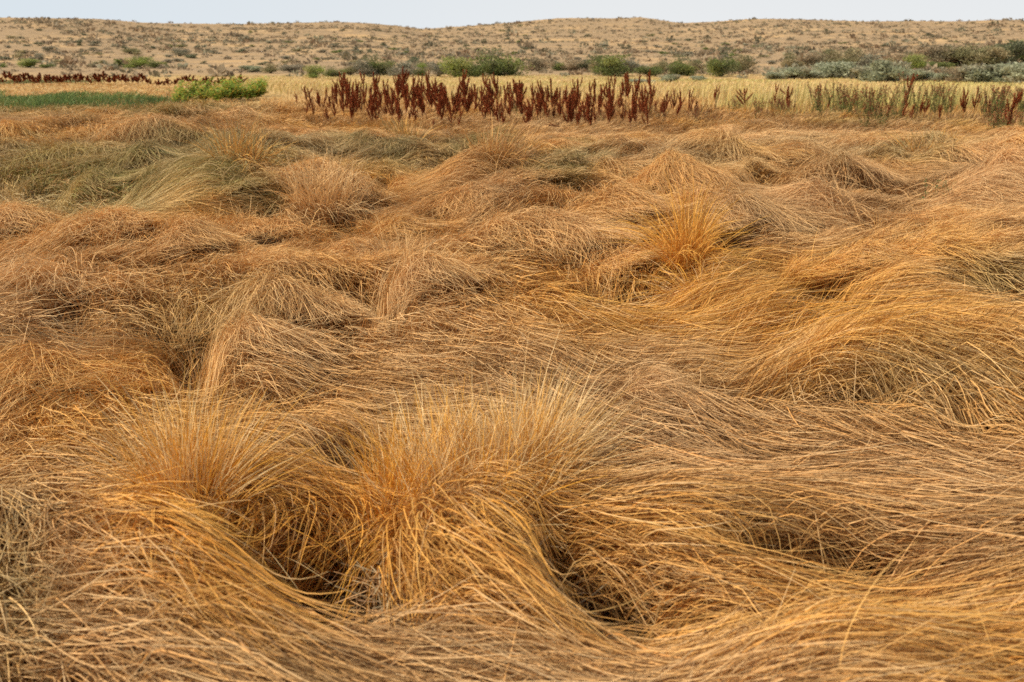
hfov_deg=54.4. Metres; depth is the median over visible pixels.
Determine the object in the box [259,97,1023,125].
mixed grass
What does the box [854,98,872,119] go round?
weed
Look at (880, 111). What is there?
weed
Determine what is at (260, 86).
leafy plant
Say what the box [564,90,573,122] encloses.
dock plant
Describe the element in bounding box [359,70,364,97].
dock plant
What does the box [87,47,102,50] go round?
shrub
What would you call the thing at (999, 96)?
weed
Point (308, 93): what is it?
dock plant
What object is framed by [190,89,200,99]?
leafy plant
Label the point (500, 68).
shrub
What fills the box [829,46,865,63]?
shrub
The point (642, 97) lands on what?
dock plant
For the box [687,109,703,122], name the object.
weed
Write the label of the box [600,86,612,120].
dock plant
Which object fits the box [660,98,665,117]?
dock plant
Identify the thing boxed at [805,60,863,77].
sagebrush
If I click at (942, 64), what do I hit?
shrub
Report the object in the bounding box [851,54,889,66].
shrub
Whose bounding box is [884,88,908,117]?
weed
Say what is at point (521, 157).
grass tuft
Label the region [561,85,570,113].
dock plant
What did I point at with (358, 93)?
dock plant
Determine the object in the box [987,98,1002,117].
weed
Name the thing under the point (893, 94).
weed
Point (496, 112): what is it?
dock plant
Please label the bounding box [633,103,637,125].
dock plant
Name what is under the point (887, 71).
sagebrush
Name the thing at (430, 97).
dock plant
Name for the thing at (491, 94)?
dock plant
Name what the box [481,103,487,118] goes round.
dock plant
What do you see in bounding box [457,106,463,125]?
dock plant
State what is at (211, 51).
shrub
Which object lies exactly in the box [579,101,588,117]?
dock plant
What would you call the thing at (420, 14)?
sky
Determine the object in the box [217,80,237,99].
leafy plant
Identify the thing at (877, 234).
grass tuft
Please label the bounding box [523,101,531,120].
dock plant
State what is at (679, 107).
dock plant
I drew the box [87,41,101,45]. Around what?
shrub
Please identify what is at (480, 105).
dock plant
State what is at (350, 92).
dock plant
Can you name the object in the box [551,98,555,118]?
dock plant
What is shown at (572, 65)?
shrub
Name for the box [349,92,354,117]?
dock plant
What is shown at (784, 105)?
weed
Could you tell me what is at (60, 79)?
dock plant
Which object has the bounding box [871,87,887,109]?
weed
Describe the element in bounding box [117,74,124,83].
dock plant
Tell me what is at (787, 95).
dock plant
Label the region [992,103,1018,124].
weed
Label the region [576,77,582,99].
dock plant
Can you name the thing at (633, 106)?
dock plant
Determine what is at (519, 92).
dock plant
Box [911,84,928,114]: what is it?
weed
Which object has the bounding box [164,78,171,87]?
dock plant
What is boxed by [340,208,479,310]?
grass tuft
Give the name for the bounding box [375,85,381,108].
dock plant
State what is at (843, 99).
weed
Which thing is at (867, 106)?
weed
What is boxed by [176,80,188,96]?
leafy plant
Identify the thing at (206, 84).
leafy plant
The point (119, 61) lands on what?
shrub
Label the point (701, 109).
weed
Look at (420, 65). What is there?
shrub
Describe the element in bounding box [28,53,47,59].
shrub
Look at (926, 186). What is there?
green sprig
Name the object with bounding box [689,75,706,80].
sagebrush
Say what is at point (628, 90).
dock plant
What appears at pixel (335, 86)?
dock plant
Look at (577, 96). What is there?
dock plant
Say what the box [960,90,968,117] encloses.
dock plant
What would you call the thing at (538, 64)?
shrub
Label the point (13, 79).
dock plant
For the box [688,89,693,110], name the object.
dock plant
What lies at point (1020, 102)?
weed
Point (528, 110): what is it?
dock plant
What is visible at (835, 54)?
shrub
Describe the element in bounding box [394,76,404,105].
dock plant
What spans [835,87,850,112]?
weed
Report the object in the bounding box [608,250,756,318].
grass tuft
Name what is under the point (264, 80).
leafy plant
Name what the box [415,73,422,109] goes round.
dock plant
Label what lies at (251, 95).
leafy plant
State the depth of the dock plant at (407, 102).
22.36 m
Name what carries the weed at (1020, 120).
on the ground at (236, 59)
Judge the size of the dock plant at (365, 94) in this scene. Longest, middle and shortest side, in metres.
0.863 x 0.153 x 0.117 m
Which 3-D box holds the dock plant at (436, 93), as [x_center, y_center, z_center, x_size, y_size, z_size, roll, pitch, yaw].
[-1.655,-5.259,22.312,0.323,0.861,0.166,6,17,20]
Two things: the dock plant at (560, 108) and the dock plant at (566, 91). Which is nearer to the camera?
the dock plant at (560, 108)
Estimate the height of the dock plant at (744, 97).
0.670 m
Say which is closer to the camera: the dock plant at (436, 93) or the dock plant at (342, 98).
the dock plant at (436, 93)
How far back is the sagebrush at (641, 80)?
51.55 m
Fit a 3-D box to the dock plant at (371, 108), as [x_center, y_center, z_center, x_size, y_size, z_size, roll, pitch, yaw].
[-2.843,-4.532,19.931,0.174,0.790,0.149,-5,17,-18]
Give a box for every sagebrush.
[624,79,655,82]
[658,74,681,81]
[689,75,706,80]
[763,72,784,79]
[771,66,813,78]
[797,70,828,78]
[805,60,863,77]
[841,65,867,77]
[849,66,878,81]
[862,59,911,82]
[901,68,930,81]
[909,70,953,81]
[935,68,957,81]
[943,67,991,82]
[953,62,1007,83]
[988,67,1012,83]
[999,61,1023,83]
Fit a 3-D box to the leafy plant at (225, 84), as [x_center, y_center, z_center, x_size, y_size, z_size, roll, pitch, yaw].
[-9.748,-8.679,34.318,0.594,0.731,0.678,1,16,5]
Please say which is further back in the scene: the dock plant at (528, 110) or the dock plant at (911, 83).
the dock plant at (911, 83)
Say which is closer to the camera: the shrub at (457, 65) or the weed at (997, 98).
the weed at (997, 98)
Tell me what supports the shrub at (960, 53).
on the ground at (236, 59)
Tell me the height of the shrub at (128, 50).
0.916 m
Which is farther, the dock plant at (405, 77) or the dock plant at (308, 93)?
the dock plant at (405, 77)
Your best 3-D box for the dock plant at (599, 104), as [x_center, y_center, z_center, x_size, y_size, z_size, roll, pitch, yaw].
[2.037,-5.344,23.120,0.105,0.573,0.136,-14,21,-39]
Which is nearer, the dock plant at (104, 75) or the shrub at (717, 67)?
the dock plant at (104, 75)
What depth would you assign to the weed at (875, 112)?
20.81 m
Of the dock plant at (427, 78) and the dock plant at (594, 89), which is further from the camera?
the dock plant at (427, 78)
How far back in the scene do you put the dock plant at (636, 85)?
27.30 m
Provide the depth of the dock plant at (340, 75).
28.06 m
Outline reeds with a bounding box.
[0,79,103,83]
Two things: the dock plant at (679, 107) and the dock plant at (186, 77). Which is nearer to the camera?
the dock plant at (679, 107)
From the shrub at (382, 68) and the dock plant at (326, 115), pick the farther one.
the shrub at (382, 68)
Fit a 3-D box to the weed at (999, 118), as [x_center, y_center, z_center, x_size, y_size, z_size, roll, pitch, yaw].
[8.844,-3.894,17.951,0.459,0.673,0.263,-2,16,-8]
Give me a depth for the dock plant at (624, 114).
20.71 m
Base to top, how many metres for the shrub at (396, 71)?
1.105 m
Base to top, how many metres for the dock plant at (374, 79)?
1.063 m
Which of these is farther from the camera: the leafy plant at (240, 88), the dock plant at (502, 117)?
the leafy plant at (240, 88)
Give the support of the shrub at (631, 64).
on the ground at (236, 59)
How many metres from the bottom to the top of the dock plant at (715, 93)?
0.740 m
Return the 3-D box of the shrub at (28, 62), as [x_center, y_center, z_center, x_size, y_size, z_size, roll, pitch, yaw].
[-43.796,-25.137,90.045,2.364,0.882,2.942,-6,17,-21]
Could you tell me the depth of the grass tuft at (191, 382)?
4.39 m
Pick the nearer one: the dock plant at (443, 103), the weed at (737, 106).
the dock plant at (443, 103)
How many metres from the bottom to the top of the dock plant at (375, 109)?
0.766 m
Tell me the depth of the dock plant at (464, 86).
24.40 m
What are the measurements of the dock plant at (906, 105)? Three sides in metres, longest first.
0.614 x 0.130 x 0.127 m
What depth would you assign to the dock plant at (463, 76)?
28.36 m
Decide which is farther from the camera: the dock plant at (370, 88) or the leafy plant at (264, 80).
the leafy plant at (264, 80)
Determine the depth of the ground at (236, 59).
170.18 m
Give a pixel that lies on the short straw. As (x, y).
(278, 102)
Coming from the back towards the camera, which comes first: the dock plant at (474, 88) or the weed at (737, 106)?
the dock plant at (474, 88)
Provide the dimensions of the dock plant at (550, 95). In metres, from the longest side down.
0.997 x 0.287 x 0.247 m
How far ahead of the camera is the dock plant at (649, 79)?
27.08 m
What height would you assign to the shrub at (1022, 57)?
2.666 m
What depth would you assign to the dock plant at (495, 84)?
26.82 m
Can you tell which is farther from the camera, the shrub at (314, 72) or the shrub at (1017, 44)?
the shrub at (1017, 44)
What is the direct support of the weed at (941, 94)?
on the ground at (236, 59)
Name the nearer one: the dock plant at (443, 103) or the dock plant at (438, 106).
the dock plant at (438, 106)
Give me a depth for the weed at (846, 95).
25.55 m
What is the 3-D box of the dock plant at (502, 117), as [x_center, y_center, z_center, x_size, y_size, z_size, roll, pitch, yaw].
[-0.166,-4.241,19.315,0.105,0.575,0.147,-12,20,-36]
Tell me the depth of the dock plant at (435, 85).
25.09 m
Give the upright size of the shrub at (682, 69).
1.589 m
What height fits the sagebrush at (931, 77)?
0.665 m
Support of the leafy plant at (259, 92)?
on the ground at (236, 59)
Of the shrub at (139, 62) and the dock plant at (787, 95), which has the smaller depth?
the dock plant at (787, 95)
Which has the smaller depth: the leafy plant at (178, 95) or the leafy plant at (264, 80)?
the leafy plant at (178, 95)
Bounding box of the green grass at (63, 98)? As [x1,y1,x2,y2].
[0,88,189,110]
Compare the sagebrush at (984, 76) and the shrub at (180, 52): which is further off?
the shrub at (180, 52)
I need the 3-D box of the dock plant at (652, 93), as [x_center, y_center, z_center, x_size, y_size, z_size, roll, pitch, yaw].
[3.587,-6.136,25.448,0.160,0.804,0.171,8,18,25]
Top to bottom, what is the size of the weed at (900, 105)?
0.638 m
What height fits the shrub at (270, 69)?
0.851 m
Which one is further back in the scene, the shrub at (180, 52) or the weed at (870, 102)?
the shrub at (180, 52)
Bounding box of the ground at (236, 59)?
[0,17,1023,677]
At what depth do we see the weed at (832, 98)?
24.76 m
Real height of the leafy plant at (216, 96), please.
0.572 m
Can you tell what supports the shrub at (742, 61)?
on the ground at (236, 59)
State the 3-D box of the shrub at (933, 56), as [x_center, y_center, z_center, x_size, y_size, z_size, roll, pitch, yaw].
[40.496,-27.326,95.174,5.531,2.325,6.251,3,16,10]
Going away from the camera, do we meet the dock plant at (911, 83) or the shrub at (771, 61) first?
the dock plant at (911, 83)
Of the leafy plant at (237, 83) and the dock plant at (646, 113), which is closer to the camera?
the dock plant at (646, 113)
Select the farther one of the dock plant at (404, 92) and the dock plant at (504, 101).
the dock plant at (404, 92)
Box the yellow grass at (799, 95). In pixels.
[2,74,1023,112]
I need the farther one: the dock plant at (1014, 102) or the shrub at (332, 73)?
the shrub at (332, 73)
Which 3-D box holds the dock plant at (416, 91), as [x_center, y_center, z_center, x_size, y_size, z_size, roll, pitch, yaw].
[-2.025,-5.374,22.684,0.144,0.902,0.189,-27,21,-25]
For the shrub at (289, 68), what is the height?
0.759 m
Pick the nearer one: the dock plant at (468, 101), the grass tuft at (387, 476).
the grass tuft at (387, 476)
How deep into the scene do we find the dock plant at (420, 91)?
22.70 m
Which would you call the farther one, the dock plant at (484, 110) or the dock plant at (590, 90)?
the dock plant at (590, 90)
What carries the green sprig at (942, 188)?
on the ground at (236, 59)
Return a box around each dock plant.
[11,75,18,85]
[28,75,39,85]
[52,76,62,83]
[99,71,107,80]
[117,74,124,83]
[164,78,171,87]
[183,74,190,85]
[303,88,312,105]
[309,96,314,114]
[314,92,320,106]
[323,105,328,121]
[326,95,331,109]
[331,77,337,101]
[331,101,336,115]
[332,83,337,106]
[338,72,344,104]
[339,72,348,107]
[339,87,345,117]
[344,81,353,96]
[345,83,350,109]
[347,90,357,111]
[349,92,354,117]
[355,79,361,109]
[356,94,362,112]
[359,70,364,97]
[362,83,366,108]
[365,95,373,119]
[368,83,376,110]
[370,95,379,122]
[372,71,379,94]
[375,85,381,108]
[377,88,383,110]
[382,85,388,111]
[383,78,388,107]
[387,88,394,121]
[393,91,400,123]
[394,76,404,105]
[395,98,402,121]
[396,74,405,99]
[401,66,408,93]
[402,81,409,110]
[404,84,411,122]
[408,100,412,123]
[410,80,418,101]
[411,98,417,120]
[411,104,417,120]
[413,86,425,118]
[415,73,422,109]
[415,86,426,117]
[416,82,424,115]
[422,70,429,108]
[424,80,429,105]
[426,85,433,110]
[427,81,440,110]
[430,86,445,104]
[436,93,443,121]
[437,92,446,119]
[439,86,447,117]
[441,85,449,109]
[446,104,455,127]
[451,83,462,107]
[454,97,461,113]
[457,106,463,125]
[458,69,469,91]
[458,78,469,110]
[462,92,468,115]
[465,88,472,110]
[469,83,475,102]
[474,87,479,109]
[476,94,486,112]
[479,90,492,118]
[481,75,488,97]
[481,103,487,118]
[482,78,495,103]
[490,72,501,105]
[493,99,502,124]
[500,107,505,122]
[501,92,506,109]
[503,95,511,116]
[504,81,510,100]
[510,78,522,112]
[510,80,515,115]
[515,83,526,111]
[518,92,524,118]
[522,103,533,124]
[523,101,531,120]
[530,83,535,102]
[534,87,543,119]
[536,81,544,111]
[543,95,549,117]
[545,79,556,111]
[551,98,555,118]
[553,89,558,107]
[559,87,563,113]
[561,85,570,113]
[562,96,570,122]
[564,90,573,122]
[570,87,576,108]
[574,85,578,109]
[575,101,583,129]
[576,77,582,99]
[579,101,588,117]
[585,93,593,125]
[588,80,592,99]
[590,78,596,110]
[592,105,596,121]
[598,83,606,107]
[598,98,601,114]
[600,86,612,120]
[605,75,611,101]
[606,97,616,125]
[611,75,616,100]
[617,81,624,110]
[619,103,626,120]
[621,73,631,98]
[624,71,630,108]
[628,89,638,125]
[631,75,640,96]
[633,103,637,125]
[639,85,647,111]
[639,88,650,114]
[642,103,648,125]
[644,69,650,97]
[650,85,656,98]
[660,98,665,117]
[665,90,670,109]
[669,88,676,109]
[676,97,684,114]
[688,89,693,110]
[713,85,720,102]
[735,88,752,107]
[773,83,778,108]
[780,86,792,103]
[901,100,909,118]
[902,73,914,109]
[909,103,915,119]
[920,98,926,113]
[923,98,930,114]
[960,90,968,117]
[972,86,981,120]
[985,97,990,114]
[1005,93,1017,125]
[1014,89,1023,114]
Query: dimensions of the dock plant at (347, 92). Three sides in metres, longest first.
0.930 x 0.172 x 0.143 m
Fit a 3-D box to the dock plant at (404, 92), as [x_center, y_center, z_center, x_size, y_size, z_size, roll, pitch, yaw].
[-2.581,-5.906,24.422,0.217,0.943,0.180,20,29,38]
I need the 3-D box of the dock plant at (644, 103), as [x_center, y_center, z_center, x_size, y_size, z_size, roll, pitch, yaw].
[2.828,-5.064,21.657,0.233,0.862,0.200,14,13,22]
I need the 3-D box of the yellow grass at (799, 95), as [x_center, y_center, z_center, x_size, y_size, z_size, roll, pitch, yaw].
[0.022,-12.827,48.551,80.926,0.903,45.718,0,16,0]
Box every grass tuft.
[0,350,358,617]
[146,321,249,419]
[177,105,305,176]
[226,393,491,613]
[237,126,402,235]
[282,366,653,619]
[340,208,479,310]
[376,112,446,141]
[378,330,693,587]
[439,354,704,487]
[441,110,572,177]
[591,164,798,291]
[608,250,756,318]
[805,207,944,249]
[868,125,983,167]
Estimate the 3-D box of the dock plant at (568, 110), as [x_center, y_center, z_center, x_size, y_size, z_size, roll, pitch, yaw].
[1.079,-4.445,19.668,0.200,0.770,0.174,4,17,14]
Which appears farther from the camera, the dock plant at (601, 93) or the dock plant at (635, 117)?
the dock plant at (601, 93)
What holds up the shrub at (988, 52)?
on the ground at (236, 59)
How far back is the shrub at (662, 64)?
74.02 m
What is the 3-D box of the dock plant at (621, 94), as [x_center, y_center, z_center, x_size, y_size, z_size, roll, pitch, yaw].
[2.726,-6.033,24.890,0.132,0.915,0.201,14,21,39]
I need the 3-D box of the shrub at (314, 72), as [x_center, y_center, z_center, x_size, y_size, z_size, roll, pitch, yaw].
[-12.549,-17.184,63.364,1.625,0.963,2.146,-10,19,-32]
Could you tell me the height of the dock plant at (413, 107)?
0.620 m
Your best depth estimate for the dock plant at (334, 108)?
22.71 m
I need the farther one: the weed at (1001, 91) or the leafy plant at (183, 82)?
the leafy plant at (183, 82)
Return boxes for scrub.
[0,16,1023,78]
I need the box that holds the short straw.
[0,82,1016,112]
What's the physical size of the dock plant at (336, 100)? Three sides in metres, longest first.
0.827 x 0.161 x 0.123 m
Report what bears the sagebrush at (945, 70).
on the ground at (236, 59)
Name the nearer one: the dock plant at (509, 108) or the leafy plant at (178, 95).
the dock plant at (509, 108)
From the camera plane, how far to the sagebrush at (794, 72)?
62.20 m
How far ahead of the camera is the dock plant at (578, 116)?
19.05 m
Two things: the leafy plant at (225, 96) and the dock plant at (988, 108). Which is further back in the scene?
the leafy plant at (225, 96)
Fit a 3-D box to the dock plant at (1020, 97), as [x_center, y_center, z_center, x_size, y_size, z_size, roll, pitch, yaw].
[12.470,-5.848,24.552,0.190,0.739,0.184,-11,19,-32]
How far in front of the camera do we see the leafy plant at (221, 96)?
33.10 m
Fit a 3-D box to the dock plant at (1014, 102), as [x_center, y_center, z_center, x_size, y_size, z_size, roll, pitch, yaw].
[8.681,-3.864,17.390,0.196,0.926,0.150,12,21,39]
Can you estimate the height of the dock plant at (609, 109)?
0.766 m
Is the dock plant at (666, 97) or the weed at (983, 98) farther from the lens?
the dock plant at (666, 97)
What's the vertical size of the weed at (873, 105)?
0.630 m
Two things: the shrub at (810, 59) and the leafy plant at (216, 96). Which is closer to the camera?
the leafy plant at (216, 96)
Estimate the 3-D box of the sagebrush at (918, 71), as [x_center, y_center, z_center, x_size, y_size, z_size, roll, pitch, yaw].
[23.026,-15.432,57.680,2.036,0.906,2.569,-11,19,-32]
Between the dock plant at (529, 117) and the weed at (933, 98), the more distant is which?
the weed at (933, 98)
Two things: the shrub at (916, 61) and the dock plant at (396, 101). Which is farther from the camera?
the shrub at (916, 61)
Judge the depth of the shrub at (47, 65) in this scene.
89.65 m
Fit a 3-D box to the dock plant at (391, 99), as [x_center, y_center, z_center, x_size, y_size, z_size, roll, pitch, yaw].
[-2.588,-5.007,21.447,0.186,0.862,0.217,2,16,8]
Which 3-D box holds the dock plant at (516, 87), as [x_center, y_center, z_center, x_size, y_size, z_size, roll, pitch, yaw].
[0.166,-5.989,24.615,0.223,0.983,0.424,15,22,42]
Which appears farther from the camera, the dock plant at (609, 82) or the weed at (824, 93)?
the dock plant at (609, 82)
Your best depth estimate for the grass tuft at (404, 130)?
15.40 m
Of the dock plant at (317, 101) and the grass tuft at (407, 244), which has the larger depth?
the dock plant at (317, 101)
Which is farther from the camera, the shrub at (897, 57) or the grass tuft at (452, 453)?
the shrub at (897, 57)
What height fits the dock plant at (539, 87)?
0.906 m
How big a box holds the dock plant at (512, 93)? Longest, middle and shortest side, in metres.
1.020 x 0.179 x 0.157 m
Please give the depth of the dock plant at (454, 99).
23.36 m
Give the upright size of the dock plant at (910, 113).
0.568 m
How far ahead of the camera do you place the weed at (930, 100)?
26.40 m
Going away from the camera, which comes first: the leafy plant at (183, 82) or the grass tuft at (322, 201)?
the grass tuft at (322, 201)
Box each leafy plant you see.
[169,86,186,100]
[171,94,179,103]
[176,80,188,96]
[181,92,190,102]
[182,80,199,97]
[189,78,211,96]
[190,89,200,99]
[197,86,212,102]
[210,76,230,92]
[211,85,223,99]
[212,85,223,101]
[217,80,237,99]
[220,79,235,90]
[221,89,230,101]
[225,78,242,100]
[226,75,241,88]
[230,83,245,98]
[241,87,252,99]
[242,82,255,99]
[248,79,265,98]
[252,76,270,95]
[254,76,269,94]
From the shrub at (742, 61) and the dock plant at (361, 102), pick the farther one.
the shrub at (742, 61)
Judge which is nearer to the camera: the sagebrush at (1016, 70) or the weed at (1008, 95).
the weed at (1008, 95)
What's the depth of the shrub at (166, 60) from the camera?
110.15 m
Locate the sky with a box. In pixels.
[0,0,1023,28]
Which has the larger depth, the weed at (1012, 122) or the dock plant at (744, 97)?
the dock plant at (744, 97)
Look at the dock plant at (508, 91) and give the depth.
26.50 m
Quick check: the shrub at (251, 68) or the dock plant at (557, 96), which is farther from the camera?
the shrub at (251, 68)
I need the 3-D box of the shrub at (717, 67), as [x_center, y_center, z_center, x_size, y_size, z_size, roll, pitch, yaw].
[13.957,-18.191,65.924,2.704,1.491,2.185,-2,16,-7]
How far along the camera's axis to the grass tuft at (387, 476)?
2.99 m
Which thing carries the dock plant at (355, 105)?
on the ground at (236, 59)
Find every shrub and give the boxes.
[12,53,25,57]
[15,50,28,53]
[15,58,41,67]
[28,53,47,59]
[39,63,55,67]
[42,45,58,51]
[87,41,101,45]
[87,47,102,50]
[113,59,124,66]
[121,47,142,53]
[123,56,153,67]
[145,61,168,67]
[162,59,175,62]
[168,48,191,55]
[208,50,222,53]
[238,65,264,71]
[259,62,279,72]
[278,63,308,71]
[302,63,327,77]
[319,65,346,76]
[339,65,359,74]
[348,59,377,74]
[353,52,396,74]
[383,61,419,76]
[410,62,430,75]
[423,61,450,76]
[437,54,481,76]
[468,61,491,75]
[470,44,534,75]
[520,56,556,70]
[551,62,569,70]
[560,59,584,70]
[575,59,591,69]
[584,52,632,76]
[588,54,601,72]
[618,58,650,72]
[632,66,663,75]
[647,59,674,73]
[663,53,699,75]
[686,58,707,73]
[702,57,745,76]
[729,53,758,73]
[765,60,778,63]
[780,53,805,67]
[795,52,832,67]
[814,48,847,63]
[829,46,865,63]
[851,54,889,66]
[891,53,914,63]
[902,53,929,69]
[910,43,961,65]
[919,61,956,69]
[937,41,993,65]
[957,45,1014,66]
[988,39,1023,64]
[1005,37,1023,61]
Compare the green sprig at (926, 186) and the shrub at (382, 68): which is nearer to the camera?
the green sprig at (926, 186)
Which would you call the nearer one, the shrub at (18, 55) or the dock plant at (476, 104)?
the dock plant at (476, 104)
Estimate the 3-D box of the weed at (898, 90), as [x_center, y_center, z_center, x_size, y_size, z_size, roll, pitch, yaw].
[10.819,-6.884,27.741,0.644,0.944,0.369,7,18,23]
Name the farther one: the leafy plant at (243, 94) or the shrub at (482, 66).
the shrub at (482, 66)
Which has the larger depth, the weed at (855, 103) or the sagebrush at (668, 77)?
the sagebrush at (668, 77)
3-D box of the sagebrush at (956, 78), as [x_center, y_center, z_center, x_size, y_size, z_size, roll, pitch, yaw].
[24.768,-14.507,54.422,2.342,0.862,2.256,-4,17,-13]
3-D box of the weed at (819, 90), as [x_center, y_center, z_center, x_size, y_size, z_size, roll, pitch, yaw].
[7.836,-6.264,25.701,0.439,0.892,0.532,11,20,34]
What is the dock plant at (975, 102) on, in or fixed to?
on the ground at (236, 59)
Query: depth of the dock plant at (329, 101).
24.92 m
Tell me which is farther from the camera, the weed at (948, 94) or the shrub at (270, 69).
the shrub at (270, 69)
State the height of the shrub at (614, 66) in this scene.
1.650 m
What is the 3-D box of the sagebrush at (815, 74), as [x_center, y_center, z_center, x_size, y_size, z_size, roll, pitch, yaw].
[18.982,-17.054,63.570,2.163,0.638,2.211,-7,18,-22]
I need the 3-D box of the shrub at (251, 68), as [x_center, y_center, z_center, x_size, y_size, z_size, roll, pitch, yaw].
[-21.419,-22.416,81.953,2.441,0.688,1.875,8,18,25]
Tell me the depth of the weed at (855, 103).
22.78 m
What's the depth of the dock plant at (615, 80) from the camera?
26.54 m
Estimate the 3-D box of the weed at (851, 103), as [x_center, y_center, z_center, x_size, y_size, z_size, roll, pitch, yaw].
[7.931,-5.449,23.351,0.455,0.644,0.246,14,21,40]
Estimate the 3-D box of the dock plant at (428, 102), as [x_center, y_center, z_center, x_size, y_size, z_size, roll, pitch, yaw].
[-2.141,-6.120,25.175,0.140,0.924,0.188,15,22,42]
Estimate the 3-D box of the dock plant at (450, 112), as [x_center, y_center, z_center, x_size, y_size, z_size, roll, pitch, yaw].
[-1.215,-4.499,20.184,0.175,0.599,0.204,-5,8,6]
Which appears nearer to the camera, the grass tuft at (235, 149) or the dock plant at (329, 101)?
the grass tuft at (235, 149)
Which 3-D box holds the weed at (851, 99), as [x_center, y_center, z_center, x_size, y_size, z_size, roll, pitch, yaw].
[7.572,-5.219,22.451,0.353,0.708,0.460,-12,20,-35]
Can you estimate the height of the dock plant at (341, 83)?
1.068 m
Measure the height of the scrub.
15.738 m
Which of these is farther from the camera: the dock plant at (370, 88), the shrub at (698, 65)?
the shrub at (698, 65)
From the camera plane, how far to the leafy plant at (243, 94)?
34.16 m
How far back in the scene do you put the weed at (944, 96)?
23.99 m
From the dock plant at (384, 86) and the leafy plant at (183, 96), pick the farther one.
the leafy plant at (183, 96)
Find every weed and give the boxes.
[654,102,673,122]
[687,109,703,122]
[695,104,708,114]
[731,96,749,109]
[752,97,769,112]
[779,100,793,111]
[807,81,828,110]
[812,87,833,111]
[813,95,827,115]
[824,81,841,113]
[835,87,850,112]
[836,84,851,111]
[839,94,854,117]
[840,89,863,114]
[842,87,848,109]
[842,94,861,111]
[853,84,876,112]
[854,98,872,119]
[858,110,871,130]
[862,88,881,114]
[865,84,884,111]
[869,96,884,116]
[870,103,882,124]
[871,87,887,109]
[878,99,895,126]
[882,84,902,109]
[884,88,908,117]
[888,79,911,106]
[894,98,909,115]
[899,72,926,106]
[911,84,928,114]
[923,85,939,113]
[925,82,952,116]
[931,80,955,111]
[939,81,959,109]
[940,89,959,115]
[977,85,998,114]
[982,89,1003,116]
[983,116,995,127]
[986,106,1003,127]
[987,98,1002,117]
[990,83,1011,107]
[991,90,1013,113]
[992,84,1008,112]
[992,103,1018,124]
[992,110,1014,128]
[994,108,1019,125]
[998,110,1017,126]
[1001,84,1016,113]
[1016,89,1023,113]
[1018,112,1023,126]
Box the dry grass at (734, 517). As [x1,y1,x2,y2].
[0,95,1023,681]
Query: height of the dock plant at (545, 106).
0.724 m
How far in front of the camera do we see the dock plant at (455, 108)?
22.71 m
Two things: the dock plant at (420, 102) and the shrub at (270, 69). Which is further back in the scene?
the shrub at (270, 69)
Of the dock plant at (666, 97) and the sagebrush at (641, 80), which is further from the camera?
the sagebrush at (641, 80)
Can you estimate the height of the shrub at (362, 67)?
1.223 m
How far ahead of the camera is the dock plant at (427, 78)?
28.01 m
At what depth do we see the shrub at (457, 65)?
65.21 m
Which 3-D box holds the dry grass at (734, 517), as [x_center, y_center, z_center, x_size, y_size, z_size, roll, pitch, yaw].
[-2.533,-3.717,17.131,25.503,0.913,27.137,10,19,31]
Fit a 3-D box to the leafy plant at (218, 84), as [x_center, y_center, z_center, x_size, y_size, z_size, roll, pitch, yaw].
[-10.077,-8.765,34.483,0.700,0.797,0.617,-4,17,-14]
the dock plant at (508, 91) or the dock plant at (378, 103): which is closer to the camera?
the dock plant at (378, 103)
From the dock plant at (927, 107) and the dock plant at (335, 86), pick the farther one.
the dock plant at (335, 86)
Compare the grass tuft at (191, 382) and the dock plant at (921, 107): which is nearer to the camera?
the grass tuft at (191, 382)
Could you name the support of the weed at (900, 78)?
on the ground at (236, 59)
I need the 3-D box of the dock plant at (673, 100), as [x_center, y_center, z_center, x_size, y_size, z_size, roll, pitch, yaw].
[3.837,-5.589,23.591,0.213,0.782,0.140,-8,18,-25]
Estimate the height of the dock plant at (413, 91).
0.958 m
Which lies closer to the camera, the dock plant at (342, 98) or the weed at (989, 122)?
the weed at (989, 122)
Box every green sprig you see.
[921,178,940,201]
[933,180,947,198]
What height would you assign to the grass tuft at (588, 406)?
0.489 m
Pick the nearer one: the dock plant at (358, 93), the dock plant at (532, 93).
the dock plant at (532, 93)
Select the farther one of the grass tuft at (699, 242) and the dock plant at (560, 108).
the dock plant at (560, 108)
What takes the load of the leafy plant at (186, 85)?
on the ground at (236, 59)
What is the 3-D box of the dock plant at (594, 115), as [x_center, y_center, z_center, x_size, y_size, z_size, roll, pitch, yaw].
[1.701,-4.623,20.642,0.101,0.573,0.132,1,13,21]
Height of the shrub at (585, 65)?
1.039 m
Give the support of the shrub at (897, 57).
on the ground at (236, 59)
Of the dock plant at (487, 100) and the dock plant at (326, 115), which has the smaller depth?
the dock plant at (326, 115)
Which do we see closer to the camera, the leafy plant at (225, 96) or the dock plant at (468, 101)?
the dock plant at (468, 101)
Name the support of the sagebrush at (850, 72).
on the ground at (236, 59)
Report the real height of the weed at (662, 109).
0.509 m
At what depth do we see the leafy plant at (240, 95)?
34.21 m
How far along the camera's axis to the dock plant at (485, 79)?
28.04 m
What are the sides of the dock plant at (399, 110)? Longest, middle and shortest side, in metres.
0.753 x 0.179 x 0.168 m
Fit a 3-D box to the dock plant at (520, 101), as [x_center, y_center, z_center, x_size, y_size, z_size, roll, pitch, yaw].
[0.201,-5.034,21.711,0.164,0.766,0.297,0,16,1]
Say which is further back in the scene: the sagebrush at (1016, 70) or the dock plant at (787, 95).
the sagebrush at (1016, 70)
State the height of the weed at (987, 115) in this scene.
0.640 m
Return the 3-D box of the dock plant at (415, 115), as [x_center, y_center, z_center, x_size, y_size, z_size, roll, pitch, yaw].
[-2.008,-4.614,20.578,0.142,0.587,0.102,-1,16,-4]
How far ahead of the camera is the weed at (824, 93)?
24.60 m

